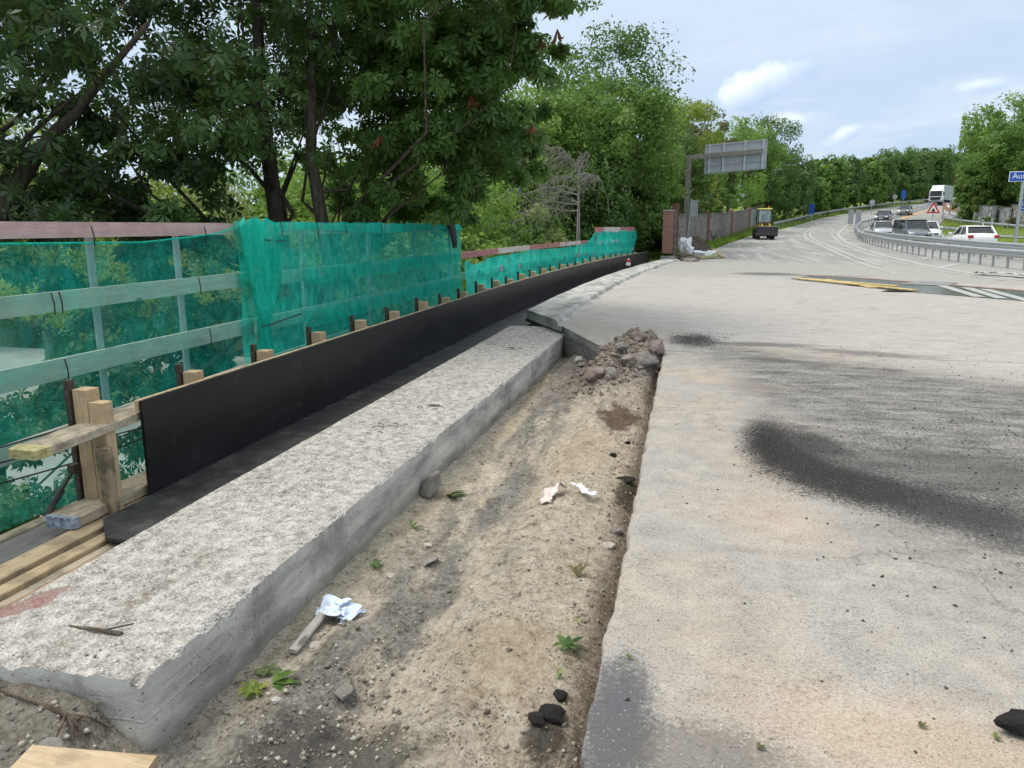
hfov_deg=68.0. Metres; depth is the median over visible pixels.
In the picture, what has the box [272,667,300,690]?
weed
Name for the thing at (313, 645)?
stone
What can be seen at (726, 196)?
tree
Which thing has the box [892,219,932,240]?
car
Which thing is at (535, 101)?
tree
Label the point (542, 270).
formwork brace
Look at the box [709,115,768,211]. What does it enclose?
tree
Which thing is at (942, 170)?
tree
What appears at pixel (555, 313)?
bridge kerb
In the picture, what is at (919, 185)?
tree
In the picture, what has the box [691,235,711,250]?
broken panel
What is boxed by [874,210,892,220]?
car
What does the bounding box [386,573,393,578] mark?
stone
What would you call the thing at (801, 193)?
tree
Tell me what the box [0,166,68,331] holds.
tree
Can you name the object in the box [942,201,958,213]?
barrier
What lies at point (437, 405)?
twig litter
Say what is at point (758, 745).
fallen leaf
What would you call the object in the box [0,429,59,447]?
cable
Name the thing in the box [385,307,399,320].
formwork brace
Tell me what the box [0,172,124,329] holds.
tree
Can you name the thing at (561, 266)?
formwork brace
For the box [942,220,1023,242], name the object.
island grass
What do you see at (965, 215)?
shrub
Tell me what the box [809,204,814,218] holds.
road sign
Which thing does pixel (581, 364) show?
rock
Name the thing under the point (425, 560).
stone
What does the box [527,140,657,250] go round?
tree
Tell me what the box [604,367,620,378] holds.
rock
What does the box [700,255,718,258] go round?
timber
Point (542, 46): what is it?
withered leaves
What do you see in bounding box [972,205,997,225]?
graffiti wall
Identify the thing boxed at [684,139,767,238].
sign gantry
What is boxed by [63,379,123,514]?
formwork brace
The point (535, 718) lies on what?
tar lump
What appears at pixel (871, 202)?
road sign
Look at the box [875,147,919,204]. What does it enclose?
tree
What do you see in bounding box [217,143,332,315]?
tree
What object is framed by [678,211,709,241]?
wall panel
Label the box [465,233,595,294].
debris net
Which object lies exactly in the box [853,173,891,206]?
tree
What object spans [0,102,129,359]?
tree
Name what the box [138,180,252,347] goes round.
tree
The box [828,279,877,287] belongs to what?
shuttering board
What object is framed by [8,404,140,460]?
plank
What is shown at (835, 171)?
tree
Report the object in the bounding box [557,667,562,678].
fallen leaf
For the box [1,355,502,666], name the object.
beam grit
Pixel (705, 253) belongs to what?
tarpaulin
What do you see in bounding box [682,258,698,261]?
stone slab
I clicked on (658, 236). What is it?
shrub
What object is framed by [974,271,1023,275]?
road marking
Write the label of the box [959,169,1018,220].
tree
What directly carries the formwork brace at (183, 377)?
attached to the formwork
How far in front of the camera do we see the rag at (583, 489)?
5.45 m
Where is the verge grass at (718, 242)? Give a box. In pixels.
[640,211,855,257]
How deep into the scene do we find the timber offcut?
2.47 m
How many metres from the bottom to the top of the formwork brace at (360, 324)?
1.160 m
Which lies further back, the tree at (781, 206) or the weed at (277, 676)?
the tree at (781, 206)
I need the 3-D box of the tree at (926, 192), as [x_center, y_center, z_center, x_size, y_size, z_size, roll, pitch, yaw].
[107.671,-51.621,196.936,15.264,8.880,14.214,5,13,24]
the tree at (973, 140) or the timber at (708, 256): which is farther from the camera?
the tree at (973, 140)
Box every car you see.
[870,221,892,232]
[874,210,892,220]
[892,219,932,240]
[897,205,912,214]
[927,221,942,237]
[946,225,999,247]
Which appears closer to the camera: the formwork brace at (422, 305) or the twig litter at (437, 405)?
the twig litter at (437, 405)
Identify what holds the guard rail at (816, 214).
on the ground at (22, 336)
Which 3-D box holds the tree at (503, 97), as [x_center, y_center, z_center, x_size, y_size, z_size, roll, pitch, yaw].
[-1.855,-8.052,36.754,9.958,13.211,8.659,-10,15,-39]
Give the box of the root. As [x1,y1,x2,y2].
[0,689,108,744]
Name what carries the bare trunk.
on the ground at (22, 336)
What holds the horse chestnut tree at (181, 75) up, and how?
on the ground at (22, 336)
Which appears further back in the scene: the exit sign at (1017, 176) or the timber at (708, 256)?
the exit sign at (1017, 176)
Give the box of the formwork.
[103,252,648,542]
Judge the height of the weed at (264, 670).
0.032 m
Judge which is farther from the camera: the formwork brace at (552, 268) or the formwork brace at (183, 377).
the formwork brace at (552, 268)
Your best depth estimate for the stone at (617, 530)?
5.02 m
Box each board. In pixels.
[0,364,244,467]
[0,470,145,543]
[0,523,70,564]
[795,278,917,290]
[810,278,899,286]
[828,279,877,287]
[848,210,861,224]
[882,290,911,291]
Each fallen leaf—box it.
[447,490,469,497]
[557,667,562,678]
[756,742,766,747]
[918,720,928,726]
[993,731,1001,738]
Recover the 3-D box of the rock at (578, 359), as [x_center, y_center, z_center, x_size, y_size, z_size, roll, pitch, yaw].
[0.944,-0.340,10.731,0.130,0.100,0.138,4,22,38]
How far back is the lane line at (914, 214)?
119.61 m
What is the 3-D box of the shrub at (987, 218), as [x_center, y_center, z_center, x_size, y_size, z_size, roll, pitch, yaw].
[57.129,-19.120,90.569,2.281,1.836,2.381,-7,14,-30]
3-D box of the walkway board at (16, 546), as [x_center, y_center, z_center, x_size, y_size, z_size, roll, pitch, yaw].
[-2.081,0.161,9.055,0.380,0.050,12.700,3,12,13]
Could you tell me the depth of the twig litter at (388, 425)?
6.54 m
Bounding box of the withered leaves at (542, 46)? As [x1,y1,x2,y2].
[537,37,547,49]
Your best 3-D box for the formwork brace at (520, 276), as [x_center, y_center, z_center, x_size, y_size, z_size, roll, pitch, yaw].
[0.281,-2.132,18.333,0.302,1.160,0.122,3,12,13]
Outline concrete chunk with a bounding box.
[420,470,440,498]
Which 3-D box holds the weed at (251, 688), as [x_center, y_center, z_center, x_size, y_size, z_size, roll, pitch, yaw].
[-1.143,1.344,3.336,0.143,0.049,0.161,3,12,13]
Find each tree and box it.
[0,0,426,533]
[0,1,149,534]
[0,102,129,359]
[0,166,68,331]
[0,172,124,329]
[12,182,200,376]
[70,174,197,282]
[80,189,214,374]
[111,169,256,314]
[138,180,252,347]
[178,162,287,275]
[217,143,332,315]
[244,146,475,315]
[264,160,386,289]
[271,0,603,331]
[325,158,481,286]
[340,108,532,315]
[382,87,571,306]
[444,154,533,260]
[457,78,615,261]
[471,143,609,248]
[478,55,651,255]
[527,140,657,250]
[540,14,696,244]
[548,68,688,247]
[585,145,679,242]
[628,173,687,248]
[660,129,716,213]
[663,166,739,213]
[666,96,723,213]
[671,185,718,213]
[681,100,738,212]
[708,115,788,212]
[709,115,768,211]
[724,111,804,221]
[730,177,798,222]
[740,152,814,215]
[772,159,818,219]
[798,177,831,215]
[814,152,852,209]
[821,178,863,211]
[840,154,866,208]
[852,157,882,208]
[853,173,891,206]
[860,151,900,202]
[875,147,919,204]
[888,168,928,200]
[899,145,935,202]
[899,171,959,200]
[915,147,955,201]
[925,160,954,192]
[933,144,964,184]
[951,172,1006,209]
[955,90,1023,199]
[958,109,1023,201]
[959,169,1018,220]
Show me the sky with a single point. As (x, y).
(860, 78)
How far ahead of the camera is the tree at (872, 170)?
142.65 m
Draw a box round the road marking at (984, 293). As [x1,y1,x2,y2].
[961,287,1005,297]
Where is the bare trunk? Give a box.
[578,168,579,240]
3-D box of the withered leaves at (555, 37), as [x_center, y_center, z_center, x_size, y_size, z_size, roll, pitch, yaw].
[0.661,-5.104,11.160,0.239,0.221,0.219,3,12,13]
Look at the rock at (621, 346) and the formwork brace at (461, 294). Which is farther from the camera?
the formwork brace at (461, 294)
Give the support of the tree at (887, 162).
on the ground at (22, 336)
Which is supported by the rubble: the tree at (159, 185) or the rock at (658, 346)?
the rock at (658, 346)
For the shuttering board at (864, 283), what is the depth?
21.22 m
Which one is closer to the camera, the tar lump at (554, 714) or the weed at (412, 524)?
the tar lump at (554, 714)
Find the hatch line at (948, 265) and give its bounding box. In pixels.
[939,264,958,267]
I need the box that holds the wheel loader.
[752,206,778,239]
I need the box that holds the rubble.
[550,328,662,403]
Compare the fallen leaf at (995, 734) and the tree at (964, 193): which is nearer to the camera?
the fallen leaf at (995, 734)
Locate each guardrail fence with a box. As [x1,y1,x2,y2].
[0,221,250,400]
[253,230,450,337]
[461,240,593,279]
[594,227,634,254]
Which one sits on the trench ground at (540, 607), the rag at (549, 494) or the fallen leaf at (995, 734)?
the rag at (549, 494)
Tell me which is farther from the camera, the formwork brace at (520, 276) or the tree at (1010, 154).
the tree at (1010, 154)
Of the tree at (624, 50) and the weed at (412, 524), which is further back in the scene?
the tree at (624, 50)
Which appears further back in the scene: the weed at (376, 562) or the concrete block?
the concrete block
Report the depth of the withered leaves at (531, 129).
11.66 m
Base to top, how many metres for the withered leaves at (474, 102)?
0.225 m
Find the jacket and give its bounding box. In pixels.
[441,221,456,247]
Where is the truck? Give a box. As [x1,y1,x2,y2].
[928,185,953,204]
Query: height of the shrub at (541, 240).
3.825 m
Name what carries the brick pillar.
on the ground at (22, 336)
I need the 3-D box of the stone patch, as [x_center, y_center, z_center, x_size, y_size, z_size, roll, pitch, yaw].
[11.842,-2.857,21.532,1.206,0.001,1.795,10,15,40]
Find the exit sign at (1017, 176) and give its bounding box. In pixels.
[1008,171,1023,242]
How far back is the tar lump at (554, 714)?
3.08 m
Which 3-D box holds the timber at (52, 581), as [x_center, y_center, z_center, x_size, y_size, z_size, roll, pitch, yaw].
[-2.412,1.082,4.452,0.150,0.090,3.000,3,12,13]
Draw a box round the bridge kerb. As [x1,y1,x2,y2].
[525,259,681,332]
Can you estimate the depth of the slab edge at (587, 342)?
11.20 m
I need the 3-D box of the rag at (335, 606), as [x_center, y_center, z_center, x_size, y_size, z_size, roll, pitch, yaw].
[-0.927,1.180,4.003,0.272,0.078,0.206,6,13,25]
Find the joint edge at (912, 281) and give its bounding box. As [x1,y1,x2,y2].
[812,275,1023,290]
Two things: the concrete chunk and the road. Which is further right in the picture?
the road
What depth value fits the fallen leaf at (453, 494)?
5.83 m
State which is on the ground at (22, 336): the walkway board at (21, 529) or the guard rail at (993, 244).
the guard rail at (993, 244)
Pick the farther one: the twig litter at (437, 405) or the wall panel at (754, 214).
the wall panel at (754, 214)
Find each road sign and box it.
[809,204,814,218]
[869,200,874,213]
[901,190,905,204]
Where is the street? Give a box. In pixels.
[0,347,244,516]
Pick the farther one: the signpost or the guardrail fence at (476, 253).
the signpost
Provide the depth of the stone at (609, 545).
4.79 m
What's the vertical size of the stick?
0.027 m
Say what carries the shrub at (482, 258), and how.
on the ground at (22, 336)
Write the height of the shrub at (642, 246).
4.432 m
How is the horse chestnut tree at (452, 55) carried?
on the ground at (22, 336)
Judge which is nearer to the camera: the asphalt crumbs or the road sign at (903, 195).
the asphalt crumbs
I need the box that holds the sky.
[0,0,1023,203]
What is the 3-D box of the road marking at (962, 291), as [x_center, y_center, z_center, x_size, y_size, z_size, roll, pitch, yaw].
[11.283,-2.366,19.179,0.260,0.001,3.676,3,12,16]
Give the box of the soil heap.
[673,251,699,260]
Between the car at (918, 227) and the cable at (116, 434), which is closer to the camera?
the cable at (116, 434)
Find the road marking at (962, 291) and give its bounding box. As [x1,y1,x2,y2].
[937,285,984,296]
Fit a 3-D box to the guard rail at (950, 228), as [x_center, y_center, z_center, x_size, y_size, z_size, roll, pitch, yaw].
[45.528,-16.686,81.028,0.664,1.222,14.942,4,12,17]
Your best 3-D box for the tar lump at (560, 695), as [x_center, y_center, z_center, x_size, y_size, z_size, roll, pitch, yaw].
[0.209,1.336,3.262,0.061,0.034,0.073,-6,13,-26]
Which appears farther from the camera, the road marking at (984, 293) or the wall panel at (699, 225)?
the wall panel at (699, 225)
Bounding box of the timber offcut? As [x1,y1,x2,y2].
[10,745,157,767]
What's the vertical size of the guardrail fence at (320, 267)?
2.175 m
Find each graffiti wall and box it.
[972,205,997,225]
[996,207,1012,226]
[1011,204,1023,227]
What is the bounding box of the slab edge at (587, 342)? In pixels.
[563,327,599,351]
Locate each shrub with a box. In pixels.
[439,223,528,290]
[497,229,549,325]
[526,203,580,265]
[631,205,655,252]
[634,226,664,258]
[647,207,666,252]
[957,202,972,222]
[981,216,998,225]
[1003,217,1015,227]
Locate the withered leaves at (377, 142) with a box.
[369,135,387,147]
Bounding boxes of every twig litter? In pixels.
[373,423,407,432]
[420,404,443,408]
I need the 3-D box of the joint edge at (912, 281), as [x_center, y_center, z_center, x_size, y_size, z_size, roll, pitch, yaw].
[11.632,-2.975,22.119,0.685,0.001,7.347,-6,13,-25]
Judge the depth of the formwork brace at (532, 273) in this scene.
19.34 m
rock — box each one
[574,356,582,362]
[577,362,584,366]
[585,366,604,381]
[599,380,606,384]
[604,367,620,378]
[604,374,612,380]
[614,341,627,351]
[620,355,636,363]
[630,332,646,340]
[635,351,657,367]
[650,339,664,354]
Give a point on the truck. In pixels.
(940, 194)
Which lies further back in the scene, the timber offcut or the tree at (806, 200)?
the tree at (806, 200)
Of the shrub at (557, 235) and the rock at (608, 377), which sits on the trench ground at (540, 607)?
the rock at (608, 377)
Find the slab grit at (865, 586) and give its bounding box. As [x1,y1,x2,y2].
[640,392,1021,763]
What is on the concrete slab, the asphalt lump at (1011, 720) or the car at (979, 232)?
the asphalt lump at (1011, 720)
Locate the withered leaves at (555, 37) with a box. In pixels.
[548,29,563,43]
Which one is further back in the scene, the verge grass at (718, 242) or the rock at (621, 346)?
the verge grass at (718, 242)
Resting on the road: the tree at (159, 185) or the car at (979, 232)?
the car at (979, 232)
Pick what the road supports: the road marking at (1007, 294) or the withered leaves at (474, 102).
the road marking at (1007, 294)
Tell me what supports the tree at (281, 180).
on the ground at (22, 336)
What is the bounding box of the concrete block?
[560,332,599,362]
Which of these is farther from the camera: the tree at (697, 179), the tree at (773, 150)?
the tree at (773, 150)
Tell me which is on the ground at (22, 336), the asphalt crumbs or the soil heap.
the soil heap
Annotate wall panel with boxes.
[672,203,679,255]
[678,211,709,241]
[709,210,733,240]
[732,207,750,233]
[750,205,759,226]
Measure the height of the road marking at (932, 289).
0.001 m
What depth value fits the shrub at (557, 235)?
25.92 m
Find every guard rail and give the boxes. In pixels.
[774,199,928,226]
[854,198,955,236]
[856,231,1023,270]
[863,230,1023,259]
[939,226,957,232]
[941,213,1023,228]
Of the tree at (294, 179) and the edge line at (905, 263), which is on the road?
the edge line at (905, 263)
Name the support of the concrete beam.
on the bridge deck
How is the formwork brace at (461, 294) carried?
attached to the formwork
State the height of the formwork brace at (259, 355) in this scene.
1.160 m
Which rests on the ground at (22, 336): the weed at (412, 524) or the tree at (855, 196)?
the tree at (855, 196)
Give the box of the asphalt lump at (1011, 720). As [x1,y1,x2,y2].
[993,708,1023,736]
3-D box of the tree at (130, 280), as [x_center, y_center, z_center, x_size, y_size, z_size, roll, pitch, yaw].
[-12.941,-3.193,27.372,4.263,7.552,4.834,3,12,13]
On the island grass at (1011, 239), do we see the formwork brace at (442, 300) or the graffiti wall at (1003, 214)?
the graffiti wall at (1003, 214)
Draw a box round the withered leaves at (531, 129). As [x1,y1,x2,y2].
[525,124,539,140]
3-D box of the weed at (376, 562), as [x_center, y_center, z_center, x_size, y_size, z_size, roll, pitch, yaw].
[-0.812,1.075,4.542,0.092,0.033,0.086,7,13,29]
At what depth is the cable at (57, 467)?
5.24 m
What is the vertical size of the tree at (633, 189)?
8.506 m
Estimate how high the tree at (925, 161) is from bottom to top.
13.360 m
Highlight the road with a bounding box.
[561,201,1023,362]
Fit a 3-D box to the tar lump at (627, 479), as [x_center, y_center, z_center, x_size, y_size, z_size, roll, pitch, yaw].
[0.899,0.755,5.997,0.168,0.032,0.128,-4,12,-17]
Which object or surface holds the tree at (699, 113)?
on the ground at (22, 336)
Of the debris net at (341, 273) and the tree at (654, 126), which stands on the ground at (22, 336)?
the tree at (654, 126)
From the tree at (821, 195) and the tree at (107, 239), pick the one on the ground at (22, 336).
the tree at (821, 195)
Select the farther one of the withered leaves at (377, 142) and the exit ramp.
the exit ramp
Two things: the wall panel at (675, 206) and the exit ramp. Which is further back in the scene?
the exit ramp
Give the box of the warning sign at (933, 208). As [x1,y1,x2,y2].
[926,203,939,220]
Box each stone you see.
[28,737,66,748]
[270,696,282,703]
[308,641,319,648]
[334,683,352,700]
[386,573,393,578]
[417,554,438,565]
[423,542,431,546]
[603,542,615,549]
[610,526,622,534]
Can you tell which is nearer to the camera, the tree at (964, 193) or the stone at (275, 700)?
the stone at (275, 700)
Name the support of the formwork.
on the deck core
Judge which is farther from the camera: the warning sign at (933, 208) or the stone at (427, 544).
the warning sign at (933, 208)
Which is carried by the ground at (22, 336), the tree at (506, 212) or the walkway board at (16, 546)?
the tree at (506, 212)
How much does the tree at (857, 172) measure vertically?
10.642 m
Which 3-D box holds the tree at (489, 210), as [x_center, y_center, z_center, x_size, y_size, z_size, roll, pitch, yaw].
[-2.775,-3.733,23.851,7.089,10.035,6.477,3,12,13]
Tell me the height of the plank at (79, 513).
0.072 m
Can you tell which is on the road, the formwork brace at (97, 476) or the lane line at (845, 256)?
the lane line at (845, 256)
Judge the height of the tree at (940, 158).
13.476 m
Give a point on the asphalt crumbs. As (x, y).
(881, 576)
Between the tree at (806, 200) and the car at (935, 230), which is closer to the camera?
the car at (935, 230)
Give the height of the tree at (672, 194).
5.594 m
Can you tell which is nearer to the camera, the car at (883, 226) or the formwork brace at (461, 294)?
the formwork brace at (461, 294)
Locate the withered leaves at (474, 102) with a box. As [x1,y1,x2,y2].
[466,94,478,109]
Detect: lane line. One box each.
[804,209,896,273]
[809,210,893,264]
[893,208,940,222]
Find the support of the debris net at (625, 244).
attached to the guardrail fence at (608, 229)
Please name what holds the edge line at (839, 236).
on the road
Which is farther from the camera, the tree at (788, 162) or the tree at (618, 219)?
the tree at (788, 162)
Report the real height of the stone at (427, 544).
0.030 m
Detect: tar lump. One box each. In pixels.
[528,711,543,726]
[539,703,565,724]
[553,689,567,701]
[615,476,635,482]
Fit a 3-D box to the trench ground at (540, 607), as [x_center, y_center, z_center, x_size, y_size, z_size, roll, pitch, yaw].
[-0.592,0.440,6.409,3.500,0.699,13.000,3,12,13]
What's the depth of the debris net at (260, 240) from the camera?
7.95 m
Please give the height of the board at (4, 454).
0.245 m
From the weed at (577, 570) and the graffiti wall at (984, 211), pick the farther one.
the graffiti wall at (984, 211)
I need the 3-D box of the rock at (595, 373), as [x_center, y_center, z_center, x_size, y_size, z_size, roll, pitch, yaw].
[0.994,-0.113,9.030,0.278,0.187,0.295,-14,6,-18]
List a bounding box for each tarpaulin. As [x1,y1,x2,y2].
[678,237,693,253]
[692,250,716,255]
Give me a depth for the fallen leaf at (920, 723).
2.47 m
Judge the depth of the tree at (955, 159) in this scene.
194.49 m
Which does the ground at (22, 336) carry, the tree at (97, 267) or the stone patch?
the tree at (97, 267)
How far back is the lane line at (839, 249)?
50.93 m
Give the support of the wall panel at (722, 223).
on the ground at (22, 336)
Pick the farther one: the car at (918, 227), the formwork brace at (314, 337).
the car at (918, 227)
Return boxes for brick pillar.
[660,210,674,259]
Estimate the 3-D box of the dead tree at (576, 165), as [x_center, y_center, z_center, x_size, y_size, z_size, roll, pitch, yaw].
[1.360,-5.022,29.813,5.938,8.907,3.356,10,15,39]
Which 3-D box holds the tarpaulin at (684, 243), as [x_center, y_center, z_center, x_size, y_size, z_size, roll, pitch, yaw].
[8.988,-7.105,38.958,0.866,0.866,0.864,11,16,43]
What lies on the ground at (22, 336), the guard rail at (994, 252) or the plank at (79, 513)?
the guard rail at (994, 252)
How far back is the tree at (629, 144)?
35.19 m
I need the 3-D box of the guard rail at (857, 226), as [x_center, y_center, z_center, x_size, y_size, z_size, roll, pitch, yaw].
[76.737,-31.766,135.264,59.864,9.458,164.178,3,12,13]
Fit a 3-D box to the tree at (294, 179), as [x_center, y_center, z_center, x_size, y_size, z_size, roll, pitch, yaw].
[-4.770,-3.534,25.745,7.716,8.859,6.824,3,12,13]
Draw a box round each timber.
[0,494,148,585]
[0,533,110,601]
[0,542,119,608]
[0,543,120,610]
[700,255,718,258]
[711,249,723,258]
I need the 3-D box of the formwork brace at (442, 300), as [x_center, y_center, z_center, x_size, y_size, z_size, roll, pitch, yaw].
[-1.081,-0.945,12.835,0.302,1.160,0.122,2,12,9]
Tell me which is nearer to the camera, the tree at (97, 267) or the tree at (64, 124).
the tree at (64, 124)
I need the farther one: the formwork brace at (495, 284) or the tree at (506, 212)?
the tree at (506, 212)
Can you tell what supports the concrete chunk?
on the trench ground at (540, 607)
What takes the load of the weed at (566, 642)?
on the trench ground at (540, 607)
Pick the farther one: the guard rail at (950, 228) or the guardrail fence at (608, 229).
the guard rail at (950, 228)
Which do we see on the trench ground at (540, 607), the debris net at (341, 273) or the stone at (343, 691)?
the stone at (343, 691)
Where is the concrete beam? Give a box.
[0,326,572,750]
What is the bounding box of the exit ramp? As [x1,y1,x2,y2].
[943,234,1023,237]
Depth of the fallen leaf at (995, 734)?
2.41 m
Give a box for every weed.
[237,679,268,698]
[253,663,276,675]
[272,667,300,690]
[370,558,382,566]
[409,520,426,529]
[553,635,585,650]
[567,563,590,576]
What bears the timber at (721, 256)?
on the road
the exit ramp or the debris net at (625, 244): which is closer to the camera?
the debris net at (625, 244)
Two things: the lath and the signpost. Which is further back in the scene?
the signpost
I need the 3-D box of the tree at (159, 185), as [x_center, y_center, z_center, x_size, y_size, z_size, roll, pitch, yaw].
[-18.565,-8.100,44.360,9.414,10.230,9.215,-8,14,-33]
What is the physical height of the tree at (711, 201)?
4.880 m
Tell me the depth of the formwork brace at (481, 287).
14.85 m
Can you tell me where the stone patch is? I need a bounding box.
[902,281,957,285]
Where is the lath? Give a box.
[288,611,326,653]
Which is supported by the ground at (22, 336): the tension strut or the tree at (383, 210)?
the tree at (383, 210)
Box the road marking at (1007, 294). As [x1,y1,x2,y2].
[982,289,1023,300]
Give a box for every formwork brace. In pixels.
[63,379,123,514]
[175,364,203,386]
[250,344,273,363]
[306,327,327,345]
[350,315,368,331]
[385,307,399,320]
[415,297,429,311]
[438,294,449,304]
[457,288,467,298]
[475,281,490,292]
[491,278,500,287]
[505,276,512,283]
[517,271,528,280]
[529,269,535,276]
[539,266,548,274]
[549,265,555,271]
[558,262,566,269]
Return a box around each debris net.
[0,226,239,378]
[234,221,462,364]
[239,217,301,354]
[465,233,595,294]
[595,230,636,259]
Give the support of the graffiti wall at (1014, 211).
on the island grass at (1011, 239)
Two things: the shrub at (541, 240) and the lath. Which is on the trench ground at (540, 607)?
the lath
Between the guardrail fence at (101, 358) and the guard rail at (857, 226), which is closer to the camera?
the guardrail fence at (101, 358)
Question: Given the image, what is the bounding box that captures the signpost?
[687,198,697,237]
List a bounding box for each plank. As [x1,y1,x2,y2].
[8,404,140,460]
[45,471,147,529]
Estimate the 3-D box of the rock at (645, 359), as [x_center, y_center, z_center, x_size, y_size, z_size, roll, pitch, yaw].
[1.615,-0.288,9.171,0.308,0.196,0.282,-11,22,-13]
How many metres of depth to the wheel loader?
65.21 m
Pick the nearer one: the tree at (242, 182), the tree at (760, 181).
the tree at (242, 182)
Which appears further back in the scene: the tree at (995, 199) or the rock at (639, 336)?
the tree at (995, 199)
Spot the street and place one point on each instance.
(11, 357)
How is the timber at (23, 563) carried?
on the trench ground at (540, 607)
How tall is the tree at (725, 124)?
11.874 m
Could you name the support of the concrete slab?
on the bridge deck
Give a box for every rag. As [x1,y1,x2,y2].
[315,594,368,623]
[539,482,567,503]
[570,482,598,494]
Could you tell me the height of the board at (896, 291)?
0.070 m
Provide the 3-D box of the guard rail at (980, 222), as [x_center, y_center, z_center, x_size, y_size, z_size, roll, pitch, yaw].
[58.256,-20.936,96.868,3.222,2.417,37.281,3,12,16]
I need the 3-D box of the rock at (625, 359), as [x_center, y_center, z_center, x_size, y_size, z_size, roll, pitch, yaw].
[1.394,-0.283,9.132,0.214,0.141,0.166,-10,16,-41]
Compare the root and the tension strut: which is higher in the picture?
the tension strut
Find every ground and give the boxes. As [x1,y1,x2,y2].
[0,199,1023,356]
[0,327,663,767]
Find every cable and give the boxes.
[0,427,140,463]
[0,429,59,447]
[0,438,141,483]
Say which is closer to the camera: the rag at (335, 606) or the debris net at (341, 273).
the rag at (335, 606)
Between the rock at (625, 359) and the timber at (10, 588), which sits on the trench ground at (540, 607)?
the timber at (10, 588)
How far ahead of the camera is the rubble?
9.22 m
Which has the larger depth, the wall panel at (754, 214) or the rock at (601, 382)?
the wall panel at (754, 214)
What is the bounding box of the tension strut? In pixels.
[44,462,80,515]
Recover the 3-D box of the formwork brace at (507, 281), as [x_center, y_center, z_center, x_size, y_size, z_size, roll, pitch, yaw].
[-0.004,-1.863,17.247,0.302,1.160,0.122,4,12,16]
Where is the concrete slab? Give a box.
[580,351,1023,767]
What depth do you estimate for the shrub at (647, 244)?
40.98 m
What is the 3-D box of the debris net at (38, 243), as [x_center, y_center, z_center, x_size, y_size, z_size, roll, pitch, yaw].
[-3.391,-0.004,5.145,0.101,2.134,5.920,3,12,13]
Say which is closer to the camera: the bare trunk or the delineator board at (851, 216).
the bare trunk
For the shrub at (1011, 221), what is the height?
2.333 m
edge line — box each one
[831,234,999,279]
[837,206,1023,280]
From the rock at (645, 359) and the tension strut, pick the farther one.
the rock at (645, 359)
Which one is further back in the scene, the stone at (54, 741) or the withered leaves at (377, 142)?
the withered leaves at (377, 142)
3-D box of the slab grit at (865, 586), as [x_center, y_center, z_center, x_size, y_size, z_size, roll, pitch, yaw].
[2.598,0.664,4.666,3.300,0.010,6.001,3,12,13]
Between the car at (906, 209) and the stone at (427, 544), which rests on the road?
the car at (906, 209)
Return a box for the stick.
[68,623,133,635]
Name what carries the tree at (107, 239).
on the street
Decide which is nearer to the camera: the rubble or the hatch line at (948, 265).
the rubble
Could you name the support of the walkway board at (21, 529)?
attached to the walkway board at (16, 546)
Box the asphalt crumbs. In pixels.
[625,272,1023,753]

